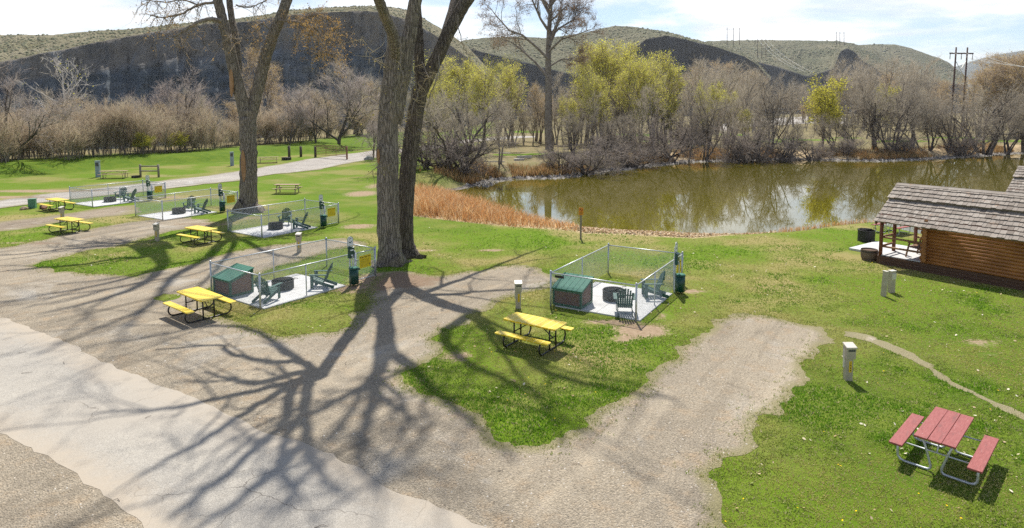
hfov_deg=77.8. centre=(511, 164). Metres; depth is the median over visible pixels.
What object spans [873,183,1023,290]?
log cabin
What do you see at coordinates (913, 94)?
bare tree
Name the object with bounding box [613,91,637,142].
bare tree
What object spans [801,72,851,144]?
leafing tree
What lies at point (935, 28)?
sky
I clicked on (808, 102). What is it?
bare tree
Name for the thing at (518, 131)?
bare tree
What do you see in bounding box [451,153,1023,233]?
pond water
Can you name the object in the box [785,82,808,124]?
bare tree
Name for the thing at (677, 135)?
bare shrub
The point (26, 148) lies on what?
willow shrub
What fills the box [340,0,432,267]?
cottonwood tree
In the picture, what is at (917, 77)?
bare tree
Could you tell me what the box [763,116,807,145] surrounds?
bare tree
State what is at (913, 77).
bare tree
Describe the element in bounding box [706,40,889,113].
sage hill
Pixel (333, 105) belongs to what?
bare tree
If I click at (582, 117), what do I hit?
bare tree
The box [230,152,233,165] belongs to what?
electric post
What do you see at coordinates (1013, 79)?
bare tree
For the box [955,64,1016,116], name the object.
bare tree
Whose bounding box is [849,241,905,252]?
concrete pad
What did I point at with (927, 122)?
bare tree
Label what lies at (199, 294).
picnic table
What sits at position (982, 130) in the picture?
bush
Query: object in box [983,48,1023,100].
bare tree
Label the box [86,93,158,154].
willow shrub
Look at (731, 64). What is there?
bare tree
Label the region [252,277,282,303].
garden chair
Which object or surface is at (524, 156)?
timber
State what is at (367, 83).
bare tree
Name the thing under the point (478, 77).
leafing tree
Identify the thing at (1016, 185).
log cabin
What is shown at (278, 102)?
bare tree
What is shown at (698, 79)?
bare tree
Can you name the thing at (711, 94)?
leafing tree
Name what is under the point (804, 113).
bare tree
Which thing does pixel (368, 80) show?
bare tree
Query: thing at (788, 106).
bare tree
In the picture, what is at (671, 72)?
leafing tree
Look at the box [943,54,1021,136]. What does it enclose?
bare tree
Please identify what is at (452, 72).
leafing tree
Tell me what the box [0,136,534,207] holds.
gravel road
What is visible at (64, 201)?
picnic table
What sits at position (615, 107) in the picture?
bare tree
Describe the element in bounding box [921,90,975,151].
bare tree
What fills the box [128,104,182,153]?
willow shrub
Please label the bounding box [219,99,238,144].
bare tree
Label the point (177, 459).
asphalt road
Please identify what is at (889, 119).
bare tree
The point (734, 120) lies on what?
bare tree
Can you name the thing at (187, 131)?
willow shrub
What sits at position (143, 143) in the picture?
leafing tree
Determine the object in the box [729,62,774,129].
bare tree
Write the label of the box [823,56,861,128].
bare tree
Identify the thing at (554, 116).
bare tree
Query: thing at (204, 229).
picnic table
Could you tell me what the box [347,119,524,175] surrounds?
bare shrub
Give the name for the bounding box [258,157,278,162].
picnic table
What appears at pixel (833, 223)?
dry grass
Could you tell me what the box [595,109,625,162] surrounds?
bare tree
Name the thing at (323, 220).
dog waste station
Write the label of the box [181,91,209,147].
bare tree
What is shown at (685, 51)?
sage hill
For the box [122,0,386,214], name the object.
cottonwood tree
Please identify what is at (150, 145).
willow shrub
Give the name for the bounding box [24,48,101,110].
dead tree
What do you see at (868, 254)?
barrel planter
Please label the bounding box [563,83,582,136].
bare tree
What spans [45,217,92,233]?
picnic table
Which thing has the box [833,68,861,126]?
bare tree
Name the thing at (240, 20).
sage brush
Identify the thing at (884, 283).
utility pedestal
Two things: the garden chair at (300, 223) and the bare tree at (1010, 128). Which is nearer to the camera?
the garden chair at (300, 223)
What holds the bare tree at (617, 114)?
on the ground at (350, 188)
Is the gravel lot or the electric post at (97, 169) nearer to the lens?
the gravel lot
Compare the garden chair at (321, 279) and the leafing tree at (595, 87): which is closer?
the garden chair at (321, 279)
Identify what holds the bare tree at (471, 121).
on the ground at (350, 188)
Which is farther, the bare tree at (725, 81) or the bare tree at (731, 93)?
the bare tree at (731, 93)
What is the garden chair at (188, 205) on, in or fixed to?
on the concrete slab at (170, 215)
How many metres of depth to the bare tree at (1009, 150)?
109.25 m
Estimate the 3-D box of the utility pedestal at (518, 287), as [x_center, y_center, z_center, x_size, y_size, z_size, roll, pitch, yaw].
[0.224,4.710,22.727,0.280,1.073,0.240,0,5,-3]
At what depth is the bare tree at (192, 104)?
111.84 m
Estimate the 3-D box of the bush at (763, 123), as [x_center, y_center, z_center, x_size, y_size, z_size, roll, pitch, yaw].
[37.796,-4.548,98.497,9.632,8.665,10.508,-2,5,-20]
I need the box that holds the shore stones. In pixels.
[465,152,1023,186]
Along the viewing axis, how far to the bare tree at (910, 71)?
196.80 m
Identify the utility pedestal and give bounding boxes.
[58,206,64,221]
[152,222,159,240]
[295,232,301,252]
[514,280,521,308]
[842,342,857,380]
[881,270,888,296]
[887,270,896,292]
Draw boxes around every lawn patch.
[154,294,180,301]
[237,291,369,334]
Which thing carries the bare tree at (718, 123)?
on the ground at (350, 188)
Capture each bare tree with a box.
[0,58,96,160]
[0,97,22,119]
[9,106,34,120]
[25,97,88,153]
[34,87,70,117]
[109,94,146,149]
[111,92,143,129]
[133,66,228,147]
[148,101,181,149]
[170,92,214,122]
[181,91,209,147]
[195,94,227,141]
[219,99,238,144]
[222,42,287,115]
[267,95,312,143]
[269,58,379,143]
[269,92,285,139]
[282,85,336,142]
[287,83,329,134]
[293,81,315,136]
[304,89,343,137]
[314,90,344,127]
[317,58,368,134]
[353,75,380,133]
[361,104,378,157]
[363,80,526,174]
[364,79,377,103]
[369,78,380,110]
[400,122,444,168]
[409,57,456,94]
[425,91,450,140]
[432,88,473,144]
[444,114,467,139]
[460,89,482,146]
[464,108,480,141]
[483,92,516,163]
[485,74,517,143]
[500,80,529,143]
[504,109,528,145]
[516,105,531,144]
[519,98,534,140]
[523,81,544,140]
[525,82,554,143]
[526,112,538,144]
[534,86,573,144]
[548,101,593,154]
[552,68,566,137]
[553,88,572,142]
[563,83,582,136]
[576,102,586,143]
[576,110,587,142]
[577,67,595,146]
[578,91,600,158]
[582,90,604,144]
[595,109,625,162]
[598,116,611,138]
[602,83,621,125]
[602,98,623,129]
[602,99,646,154]
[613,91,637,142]
[623,81,643,143]
[629,82,671,151]
[634,84,654,148]
[653,60,679,133]
[655,97,668,143]
[658,70,693,129]
[673,90,693,130]
[677,66,703,161]
[679,61,725,120]
[680,78,737,160]
[682,72,711,128]
[684,54,722,127]
[688,58,731,121]
[694,76,708,127]
[704,60,745,124]
[705,53,729,139]
[708,59,769,113]
[713,102,727,144]
[714,66,731,123]
[719,92,751,144]
[720,76,737,136]
[720,115,743,155]
[724,90,746,139]
[727,67,773,141]
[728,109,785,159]
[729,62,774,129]
[729,73,764,129]
[743,64,806,150]
[745,98,757,129]
[751,89,767,129]
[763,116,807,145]
[772,74,784,110]
[773,87,795,127]
[776,92,803,121]
[784,78,803,126]
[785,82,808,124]
[785,109,800,135]
[795,101,814,129]
[801,93,816,128]
[806,112,854,149]
[810,59,846,129]
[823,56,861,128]
[826,61,876,125]
[829,114,865,146]
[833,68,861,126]
[836,80,932,146]
[838,78,911,148]
[844,55,880,129]
[848,54,868,86]
[851,60,898,104]
[852,57,882,124]
[861,79,884,126]
[869,54,914,127]
[875,69,942,147]
[875,70,901,125]
[881,100,896,138]
[882,55,923,98]
[893,58,930,121]
[895,68,917,129]
[898,57,922,129]
[900,57,952,121]
[903,64,923,102]
[907,98,957,150]
[908,56,945,97]
[914,87,936,123]
[916,79,1023,154]
[918,68,952,116]
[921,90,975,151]
[924,73,943,114]
[924,78,968,107]
[928,82,951,123]
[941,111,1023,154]
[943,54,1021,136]
[953,49,1023,128]
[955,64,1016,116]
[958,85,989,137]
[968,96,983,141]
[970,51,1023,137]
[974,93,1023,154]
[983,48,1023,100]
[984,53,1002,107]
[1000,105,1021,149]
[1005,88,1023,151]
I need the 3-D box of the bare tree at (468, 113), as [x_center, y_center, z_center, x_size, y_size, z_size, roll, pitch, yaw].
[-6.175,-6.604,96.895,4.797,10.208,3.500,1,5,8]
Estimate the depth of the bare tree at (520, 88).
119.09 m
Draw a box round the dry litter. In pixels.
[570,226,775,236]
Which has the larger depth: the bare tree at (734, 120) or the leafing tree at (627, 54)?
the leafing tree at (627, 54)
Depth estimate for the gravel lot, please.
15.87 m
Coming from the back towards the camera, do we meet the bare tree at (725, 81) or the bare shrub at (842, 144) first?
the bare tree at (725, 81)
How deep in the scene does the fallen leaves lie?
17.15 m
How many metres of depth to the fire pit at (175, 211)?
42.94 m
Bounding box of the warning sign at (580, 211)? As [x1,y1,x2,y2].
[579,207,582,238]
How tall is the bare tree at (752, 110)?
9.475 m
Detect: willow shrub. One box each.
[0,104,63,159]
[0,105,34,162]
[0,122,28,160]
[3,123,38,159]
[22,117,70,158]
[24,115,95,160]
[39,96,102,156]
[67,98,137,155]
[67,114,118,156]
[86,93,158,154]
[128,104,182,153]
[129,120,163,152]
[140,101,198,150]
[160,114,218,151]
[181,100,225,150]
[201,127,230,148]
[217,118,238,146]
[222,114,269,144]
[227,106,291,144]
[259,109,307,143]
[260,96,340,141]
[302,116,318,140]
[318,110,344,137]
[332,98,377,135]
[336,125,351,137]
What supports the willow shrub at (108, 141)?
on the ground at (350, 188)
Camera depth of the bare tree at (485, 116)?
67.48 m
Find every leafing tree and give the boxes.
[131,130,155,153]
[159,131,189,152]
[411,49,479,138]
[422,75,462,146]
[460,54,506,145]
[493,56,529,141]
[557,95,581,147]
[566,38,627,132]
[572,39,617,141]
[574,64,614,144]
[600,38,652,142]
[610,57,653,133]
[623,51,673,138]
[630,98,647,143]
[631,46,690,143]
[662,95,678,140]
[693,79,724,146]
[707,85,740,134]
[735,108,752,143]
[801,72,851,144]
[874,83,900,136]
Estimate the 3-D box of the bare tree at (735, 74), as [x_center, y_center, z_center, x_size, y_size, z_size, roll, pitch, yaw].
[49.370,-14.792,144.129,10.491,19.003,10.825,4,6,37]
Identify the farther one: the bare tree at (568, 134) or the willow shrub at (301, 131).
the willow shrub at (301, 131)
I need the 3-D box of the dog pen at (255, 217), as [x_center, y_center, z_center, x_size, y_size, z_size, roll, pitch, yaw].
[-13.692,3.213,38.289,3.336,1.430,5.540,3,6,34]
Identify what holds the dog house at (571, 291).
on the concrete slab at (622, 310)
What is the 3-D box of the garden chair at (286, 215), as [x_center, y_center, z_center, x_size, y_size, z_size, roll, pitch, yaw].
[-13.967,3.231,39.114,0.790,1.004,0.977,0,5,-4]
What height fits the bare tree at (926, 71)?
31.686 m
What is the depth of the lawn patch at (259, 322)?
21.93 m
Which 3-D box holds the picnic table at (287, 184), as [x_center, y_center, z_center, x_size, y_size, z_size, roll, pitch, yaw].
[-19.116,2.094,53.969,2.100,0.779,1.655,0,5,0]
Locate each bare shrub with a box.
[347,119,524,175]
[418,136,489,179]
[534,133,638,175]
[535,142,577,172]
[577,131,614,154]
[579,131,684,168]
[621,113,733,163]
[641,111,722,146]
[690,122,728,145]
[709,128,776,162]
[712,118,790,162]
[761,130,821,161]
[784,133,836,160]
[821,129,876,157]
[868,125,930,154]
[921,120,992,156]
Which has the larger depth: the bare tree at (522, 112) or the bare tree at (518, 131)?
the bare tree at (522, 112)
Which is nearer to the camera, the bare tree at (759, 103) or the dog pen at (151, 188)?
the dog pen at (151, 188)
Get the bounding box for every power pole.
[733,28,739,44]
[949,47,973,136]
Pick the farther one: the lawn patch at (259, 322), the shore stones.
the shore stones
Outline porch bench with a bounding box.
[905,239,920,256]
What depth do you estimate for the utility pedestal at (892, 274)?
24.63 m
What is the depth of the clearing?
368.98 m
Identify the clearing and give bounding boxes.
[720,117,845,133]
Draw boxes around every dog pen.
[69,179,165,206]
[134,188,237,219]
[209,237,376,309]
[227,198,338,237]
[550,243,683,321]
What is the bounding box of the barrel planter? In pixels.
[860,247,878,260]
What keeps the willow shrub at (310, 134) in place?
on the ground at (350, 188)
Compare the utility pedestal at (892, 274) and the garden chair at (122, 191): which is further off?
the garden chair at (122, 191)
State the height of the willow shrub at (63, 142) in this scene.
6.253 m
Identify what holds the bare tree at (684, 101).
on the ground at (350, 188)
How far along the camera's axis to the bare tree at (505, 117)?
75.39 m
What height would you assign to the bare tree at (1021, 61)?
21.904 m
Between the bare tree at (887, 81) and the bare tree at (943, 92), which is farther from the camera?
the bare tree at (887, 81)
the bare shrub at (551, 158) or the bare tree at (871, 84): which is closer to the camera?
the bare shrub at (551, 158)
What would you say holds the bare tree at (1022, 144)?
on the ground at (350, 188)
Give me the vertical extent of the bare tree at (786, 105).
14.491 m
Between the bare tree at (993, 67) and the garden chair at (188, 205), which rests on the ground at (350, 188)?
the bare tree at (993, 67)
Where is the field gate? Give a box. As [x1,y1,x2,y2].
[314,145,347,159]
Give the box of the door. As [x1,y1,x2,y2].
[28,200,33,206]
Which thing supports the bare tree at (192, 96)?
on the ground at (350, 188)
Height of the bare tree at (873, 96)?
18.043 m
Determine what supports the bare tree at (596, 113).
on the ground at (350, 188)
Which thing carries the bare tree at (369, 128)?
on the ground at (350, 188)
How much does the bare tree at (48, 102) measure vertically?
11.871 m
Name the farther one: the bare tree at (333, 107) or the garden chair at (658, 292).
the bare tree at (333, 107)
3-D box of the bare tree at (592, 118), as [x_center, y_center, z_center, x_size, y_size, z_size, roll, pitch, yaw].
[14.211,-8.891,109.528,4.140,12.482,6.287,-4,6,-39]
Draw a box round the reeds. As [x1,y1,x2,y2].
[413,181,578,230]
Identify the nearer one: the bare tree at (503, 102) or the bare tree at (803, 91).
the bare tree at (503, 102)
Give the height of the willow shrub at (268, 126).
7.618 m
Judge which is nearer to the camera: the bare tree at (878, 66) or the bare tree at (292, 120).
the bare tree at (292, 120)
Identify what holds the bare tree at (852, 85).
on the ground at (350, 188)
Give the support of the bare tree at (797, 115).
on the ground at (350, 188)
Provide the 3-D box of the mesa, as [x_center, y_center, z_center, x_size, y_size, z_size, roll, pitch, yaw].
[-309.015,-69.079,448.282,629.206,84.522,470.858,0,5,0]
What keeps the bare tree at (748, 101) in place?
on the ground at (350, 188)
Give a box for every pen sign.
[154,186,161,192]
[227,195,234,202]
[327,207,335,216]
[359,254,370,268]
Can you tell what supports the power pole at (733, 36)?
on the sage hill at (685, 51)
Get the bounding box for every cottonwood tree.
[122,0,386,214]
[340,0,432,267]
[396,0,555,258]
[474,0,607,148]
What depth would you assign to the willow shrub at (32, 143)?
79.58 m
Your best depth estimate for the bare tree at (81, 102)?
88.66 m
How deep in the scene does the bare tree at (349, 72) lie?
142.28 m
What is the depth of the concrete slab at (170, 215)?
42.79 m
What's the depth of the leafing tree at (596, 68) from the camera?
119.58 m
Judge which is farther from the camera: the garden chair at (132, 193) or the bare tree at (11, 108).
the bare tree at (11, 108)
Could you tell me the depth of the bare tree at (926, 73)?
288.92 m
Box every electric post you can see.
[95,161,100,176]
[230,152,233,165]
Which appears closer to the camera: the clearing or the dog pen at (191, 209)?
the dog pen at (191, 209)
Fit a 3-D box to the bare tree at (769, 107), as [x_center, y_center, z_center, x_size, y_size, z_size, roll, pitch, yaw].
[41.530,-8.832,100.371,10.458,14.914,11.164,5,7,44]
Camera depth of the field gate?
91.89 m
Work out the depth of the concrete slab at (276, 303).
24.31 m
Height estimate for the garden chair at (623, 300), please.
1.004 m
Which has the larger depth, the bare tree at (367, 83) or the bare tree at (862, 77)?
the bare tree at (862, 77)
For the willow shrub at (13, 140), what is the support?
on the ground at (350, 188)
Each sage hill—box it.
[462,26,770,115]
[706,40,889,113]
[860,44,966,112]
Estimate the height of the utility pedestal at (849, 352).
1.073 m
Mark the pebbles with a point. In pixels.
(406, 403)
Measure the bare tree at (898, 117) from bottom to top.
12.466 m
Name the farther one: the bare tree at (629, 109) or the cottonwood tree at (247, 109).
the bare tree at (629, 109)
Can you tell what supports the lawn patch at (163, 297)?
on the gravel lot
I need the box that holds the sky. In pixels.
[0,0,1023,65]
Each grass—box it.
[417,141,1013,183]
[604,218,879,232]
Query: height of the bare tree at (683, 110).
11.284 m
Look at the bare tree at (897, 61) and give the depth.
270.64 m
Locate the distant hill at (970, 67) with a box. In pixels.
[956,51,1023,110]
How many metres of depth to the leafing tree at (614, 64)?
117.71 m
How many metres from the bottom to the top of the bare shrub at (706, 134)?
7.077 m
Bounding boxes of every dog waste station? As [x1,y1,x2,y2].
[145,175,152,199]
[218,183,225,211]
[319,194,327,226]
[347,236,359,284]
[673,242,685,292]
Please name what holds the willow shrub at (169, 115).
on the ground at (350, 188)
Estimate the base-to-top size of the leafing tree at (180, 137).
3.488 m
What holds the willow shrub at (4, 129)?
on the ground at (350, 188)
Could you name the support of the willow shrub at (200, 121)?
on the ground at (350, 188)
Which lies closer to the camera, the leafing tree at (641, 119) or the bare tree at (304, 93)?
the leafing tree at (641, 119)
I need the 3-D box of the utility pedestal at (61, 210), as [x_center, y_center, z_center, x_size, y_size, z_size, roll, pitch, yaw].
[-28.507,3.202,40.139,0.280,1.073,0.240,2,5,20]
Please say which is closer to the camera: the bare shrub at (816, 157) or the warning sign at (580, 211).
the warning sign at (580, 211)
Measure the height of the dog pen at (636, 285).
1.430 m
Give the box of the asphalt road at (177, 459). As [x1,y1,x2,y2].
[0,318,486,527]
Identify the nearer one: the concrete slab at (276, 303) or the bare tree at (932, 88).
the concrete slab at (276, 303)
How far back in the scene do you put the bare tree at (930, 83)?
285.25 m
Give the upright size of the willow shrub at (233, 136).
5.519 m
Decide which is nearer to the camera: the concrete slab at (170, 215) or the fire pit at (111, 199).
the concrete slab at (170, 215)
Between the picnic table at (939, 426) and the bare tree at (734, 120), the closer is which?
the picnic table at (939, 426)
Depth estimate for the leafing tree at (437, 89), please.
107.48 m
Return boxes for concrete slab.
[76,197,144,206]
[138,208,216,219]
[224,273,345,309]
[231,222,317,237]
[555,282,671,320]
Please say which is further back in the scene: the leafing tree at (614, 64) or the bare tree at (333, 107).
the bare tree at (333, 107)
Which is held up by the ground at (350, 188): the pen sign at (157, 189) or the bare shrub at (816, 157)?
the bare shrub at (816, 157)
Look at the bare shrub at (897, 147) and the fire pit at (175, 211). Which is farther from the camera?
the bare shrub at (897, 147)
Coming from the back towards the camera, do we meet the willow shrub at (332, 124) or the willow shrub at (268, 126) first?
the willow shrub at (332, 124)
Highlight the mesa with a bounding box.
[0,6,516,130]
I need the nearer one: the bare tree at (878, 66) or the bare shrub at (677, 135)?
the bare shrub at (677, 135)
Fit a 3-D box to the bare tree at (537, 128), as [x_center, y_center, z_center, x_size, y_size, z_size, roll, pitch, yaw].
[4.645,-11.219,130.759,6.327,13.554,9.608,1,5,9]
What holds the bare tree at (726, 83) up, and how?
on the ground at (350, 188)
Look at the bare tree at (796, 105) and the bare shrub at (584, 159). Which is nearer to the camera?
the bare shrub at (584, 159)
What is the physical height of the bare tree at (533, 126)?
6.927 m
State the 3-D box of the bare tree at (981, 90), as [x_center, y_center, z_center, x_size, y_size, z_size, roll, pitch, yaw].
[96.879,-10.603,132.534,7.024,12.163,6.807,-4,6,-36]
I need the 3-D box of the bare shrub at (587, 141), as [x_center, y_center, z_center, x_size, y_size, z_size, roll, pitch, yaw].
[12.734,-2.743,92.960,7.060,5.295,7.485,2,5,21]
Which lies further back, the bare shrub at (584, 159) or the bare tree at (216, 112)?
the bare tree at (216, 112)
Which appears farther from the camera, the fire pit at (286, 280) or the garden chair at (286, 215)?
the garden chair at (286, 215)
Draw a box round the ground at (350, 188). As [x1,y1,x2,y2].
[0,112,1023,527]
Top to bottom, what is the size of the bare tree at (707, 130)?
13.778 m
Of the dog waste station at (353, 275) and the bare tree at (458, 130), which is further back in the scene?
the bare tree at (458, 130)
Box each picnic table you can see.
[38,198,75,211]
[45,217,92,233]
[99,170,128,178]
[163,287,235,322]
[176,225,224,244]
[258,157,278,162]
[274,184,300,192]
[495,312,573,355]
[871,223,910,234]
[889,407,998,485]
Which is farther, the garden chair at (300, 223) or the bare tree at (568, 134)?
the bare tree at (568, 134)
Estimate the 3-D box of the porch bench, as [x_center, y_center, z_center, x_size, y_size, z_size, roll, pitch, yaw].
[18.589,3.720,28.805,1.240,0.981,0.808,-4,6,-35]
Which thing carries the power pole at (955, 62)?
on the ground at (350, 188)
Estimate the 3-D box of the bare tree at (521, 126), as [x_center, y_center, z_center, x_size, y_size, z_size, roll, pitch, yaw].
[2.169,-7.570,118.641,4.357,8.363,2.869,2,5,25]
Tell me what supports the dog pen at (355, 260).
on the concrete slab at (276, 303)
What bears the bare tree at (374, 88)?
on the ground at (350, 188)
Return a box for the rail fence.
[139,164,159,176]
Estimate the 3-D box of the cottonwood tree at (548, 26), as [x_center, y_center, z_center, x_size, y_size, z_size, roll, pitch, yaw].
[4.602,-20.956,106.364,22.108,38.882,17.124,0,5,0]
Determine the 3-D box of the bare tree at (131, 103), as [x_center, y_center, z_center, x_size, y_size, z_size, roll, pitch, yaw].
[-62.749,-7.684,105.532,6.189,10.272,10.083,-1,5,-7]
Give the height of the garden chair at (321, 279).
1.004 m
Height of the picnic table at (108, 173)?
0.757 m
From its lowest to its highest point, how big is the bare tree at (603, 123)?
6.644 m
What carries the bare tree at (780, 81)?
on the ground at (350, 188)
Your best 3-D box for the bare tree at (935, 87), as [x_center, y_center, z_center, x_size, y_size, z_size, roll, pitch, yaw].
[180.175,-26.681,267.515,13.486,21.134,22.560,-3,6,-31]
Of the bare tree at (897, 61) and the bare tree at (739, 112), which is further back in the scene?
the bare tree at (897, 61)
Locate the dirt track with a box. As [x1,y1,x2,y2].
[0,205,139,230]
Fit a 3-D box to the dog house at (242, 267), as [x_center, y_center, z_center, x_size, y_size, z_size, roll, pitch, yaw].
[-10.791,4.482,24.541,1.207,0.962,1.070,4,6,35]
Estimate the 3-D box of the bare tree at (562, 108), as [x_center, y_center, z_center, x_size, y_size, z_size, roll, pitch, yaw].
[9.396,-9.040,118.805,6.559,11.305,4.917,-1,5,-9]
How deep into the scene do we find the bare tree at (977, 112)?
122.58 m
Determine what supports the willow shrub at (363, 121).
on the ground at (350, 188)
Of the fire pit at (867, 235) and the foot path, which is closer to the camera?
the foot path
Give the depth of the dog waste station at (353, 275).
25.53 m
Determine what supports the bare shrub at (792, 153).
on the ground at (350, 188)
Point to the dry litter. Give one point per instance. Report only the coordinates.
(610, 230)
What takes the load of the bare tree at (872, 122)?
on the ground at (350, 188)
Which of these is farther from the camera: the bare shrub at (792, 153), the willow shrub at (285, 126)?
the willow shrub at (285, 126)
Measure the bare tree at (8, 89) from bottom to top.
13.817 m
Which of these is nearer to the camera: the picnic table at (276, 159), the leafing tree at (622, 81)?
the picnic table at (276, 159)
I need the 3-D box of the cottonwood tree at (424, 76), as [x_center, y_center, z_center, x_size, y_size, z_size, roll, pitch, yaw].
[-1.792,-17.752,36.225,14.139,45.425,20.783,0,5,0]
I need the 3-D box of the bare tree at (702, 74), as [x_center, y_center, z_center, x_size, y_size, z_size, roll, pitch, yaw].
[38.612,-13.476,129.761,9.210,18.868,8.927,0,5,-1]
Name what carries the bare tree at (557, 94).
on the ground at (350, 188)
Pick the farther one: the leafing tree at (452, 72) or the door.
the leafing tree at (452, 72)
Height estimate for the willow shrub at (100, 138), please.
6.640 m
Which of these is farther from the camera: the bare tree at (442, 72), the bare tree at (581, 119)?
the bare tree at (442, 72)
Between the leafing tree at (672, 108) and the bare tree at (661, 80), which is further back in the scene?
the bare tree at (661, 80)
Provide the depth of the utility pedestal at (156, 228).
34.27 m
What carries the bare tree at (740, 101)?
on the ground at (350, 188)
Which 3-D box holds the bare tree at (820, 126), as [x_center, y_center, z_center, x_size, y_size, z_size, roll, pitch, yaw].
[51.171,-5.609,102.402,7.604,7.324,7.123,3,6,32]
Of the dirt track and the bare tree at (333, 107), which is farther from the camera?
the bare tree at (333, 107)
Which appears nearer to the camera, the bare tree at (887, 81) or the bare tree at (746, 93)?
the bare tree at (746, 93)
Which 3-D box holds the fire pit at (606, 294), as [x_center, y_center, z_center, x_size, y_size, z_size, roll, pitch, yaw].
[3.811,4.840,23.722,0.865,0.411,0.865,1,5,16]
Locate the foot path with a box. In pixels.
[844,331,1023,419]
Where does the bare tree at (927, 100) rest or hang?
on the ground at (350, 188)
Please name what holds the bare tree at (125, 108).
on the ground at (350, 188)
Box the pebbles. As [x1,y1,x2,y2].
[0,240,821,527]
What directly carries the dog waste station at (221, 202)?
on the ground at (350, 188)
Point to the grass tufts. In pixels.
(478, 331)
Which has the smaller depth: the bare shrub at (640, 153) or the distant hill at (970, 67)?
the bare shrub at (640, 153)
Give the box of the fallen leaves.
[20,222,1022,527]
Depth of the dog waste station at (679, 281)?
24.45 m
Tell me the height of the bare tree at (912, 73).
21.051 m
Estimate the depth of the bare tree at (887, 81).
255.43 m
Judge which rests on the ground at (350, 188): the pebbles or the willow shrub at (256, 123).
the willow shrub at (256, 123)
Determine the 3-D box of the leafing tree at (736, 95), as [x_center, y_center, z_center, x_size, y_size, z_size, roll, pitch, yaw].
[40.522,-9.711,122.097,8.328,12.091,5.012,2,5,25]
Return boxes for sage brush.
[0,5,967,82]
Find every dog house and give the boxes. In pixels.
[212,263,253,297]
[552,272,593,308]
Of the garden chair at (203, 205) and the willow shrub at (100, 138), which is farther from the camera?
the willow shrub at (100, 138)
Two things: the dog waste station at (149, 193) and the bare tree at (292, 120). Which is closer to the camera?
the dog waste station at (149, 193)
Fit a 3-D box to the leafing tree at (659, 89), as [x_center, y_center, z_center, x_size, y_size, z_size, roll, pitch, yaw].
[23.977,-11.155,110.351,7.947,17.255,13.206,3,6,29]
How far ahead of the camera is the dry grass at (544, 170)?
78.24 m
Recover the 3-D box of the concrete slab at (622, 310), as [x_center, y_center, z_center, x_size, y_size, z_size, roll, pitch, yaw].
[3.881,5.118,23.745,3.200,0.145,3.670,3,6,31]
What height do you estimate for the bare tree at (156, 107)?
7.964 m
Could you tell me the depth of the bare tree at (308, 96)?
146.43 m
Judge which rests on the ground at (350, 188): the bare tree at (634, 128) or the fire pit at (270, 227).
the bare tree at (634, 128)
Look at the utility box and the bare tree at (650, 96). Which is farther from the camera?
the bare tree at (650, 96)
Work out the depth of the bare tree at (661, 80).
139.04 m
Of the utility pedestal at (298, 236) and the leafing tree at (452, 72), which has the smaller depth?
the utility pedestal at (298, 236)
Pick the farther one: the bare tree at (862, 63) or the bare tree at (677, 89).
the bare tree at (862, 63)
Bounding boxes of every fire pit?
[103,195,115,201]
[172,206,186,213]
[268,221,282,229]
[271,277,294,290]
[602,286,625,301]
[857,228,876,242]
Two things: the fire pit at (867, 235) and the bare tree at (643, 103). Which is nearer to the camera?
the fire pit at (867, 235)
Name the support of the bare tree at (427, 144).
on the ground at (350, 188)
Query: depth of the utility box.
45.64 m
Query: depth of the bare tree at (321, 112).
117.42 m
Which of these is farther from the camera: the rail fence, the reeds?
the rail fence
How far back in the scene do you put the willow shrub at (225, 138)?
99.26 m
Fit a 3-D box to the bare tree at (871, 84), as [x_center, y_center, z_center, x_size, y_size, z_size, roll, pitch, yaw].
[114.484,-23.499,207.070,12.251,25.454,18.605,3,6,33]
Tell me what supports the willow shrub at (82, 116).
on the ground at (350, 188)
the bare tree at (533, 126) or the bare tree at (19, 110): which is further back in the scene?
the bare tree at (533, 126)
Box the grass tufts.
[0,221,837,527]
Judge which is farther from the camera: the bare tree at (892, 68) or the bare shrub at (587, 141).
the bare tree at (892, 68)
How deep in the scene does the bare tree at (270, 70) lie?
128.49 m
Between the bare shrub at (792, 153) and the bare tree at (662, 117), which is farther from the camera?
the bare tree at (662, 117)
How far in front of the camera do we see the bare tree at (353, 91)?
116.64 m
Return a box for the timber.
[517,156,531,157]
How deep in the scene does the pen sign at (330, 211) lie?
39.12 m
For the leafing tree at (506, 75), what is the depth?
121.33 m
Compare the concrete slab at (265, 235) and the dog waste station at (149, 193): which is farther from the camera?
the dog waste station at (149, 193)
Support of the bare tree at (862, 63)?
on the ground at (350, 188)
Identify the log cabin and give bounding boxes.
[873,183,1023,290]
[1006,166,1023,192]
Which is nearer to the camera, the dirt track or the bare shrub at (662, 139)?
the dirt track
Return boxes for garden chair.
[113,186,127,197]
[122,188,139,201]
[183,195,195,210]
[192,198,210,212]
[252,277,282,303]
[277,208,291,224]
[292,212,310,228]
[308,262,337,288]
[613,288,634,317]
[641,271,668,298]
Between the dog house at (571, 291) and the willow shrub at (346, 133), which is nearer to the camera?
the dog house at (571, 291)
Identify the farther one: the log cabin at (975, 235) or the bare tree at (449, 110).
the bare tree at (449, 110)
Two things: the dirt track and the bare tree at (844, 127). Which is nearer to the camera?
the dirt track
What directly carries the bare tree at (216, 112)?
on the ground at (350, 188)
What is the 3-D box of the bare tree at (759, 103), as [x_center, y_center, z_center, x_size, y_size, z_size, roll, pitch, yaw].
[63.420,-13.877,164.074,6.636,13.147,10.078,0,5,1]
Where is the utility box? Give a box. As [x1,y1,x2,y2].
[27,198,36,208]
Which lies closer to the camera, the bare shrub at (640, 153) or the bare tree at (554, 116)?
the bare shrub at (640, 153)
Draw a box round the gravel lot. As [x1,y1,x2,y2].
[0,217,833,527]
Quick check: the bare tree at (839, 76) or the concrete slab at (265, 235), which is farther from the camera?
the bare tree at (839, 76)
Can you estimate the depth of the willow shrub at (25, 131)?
79.66 m

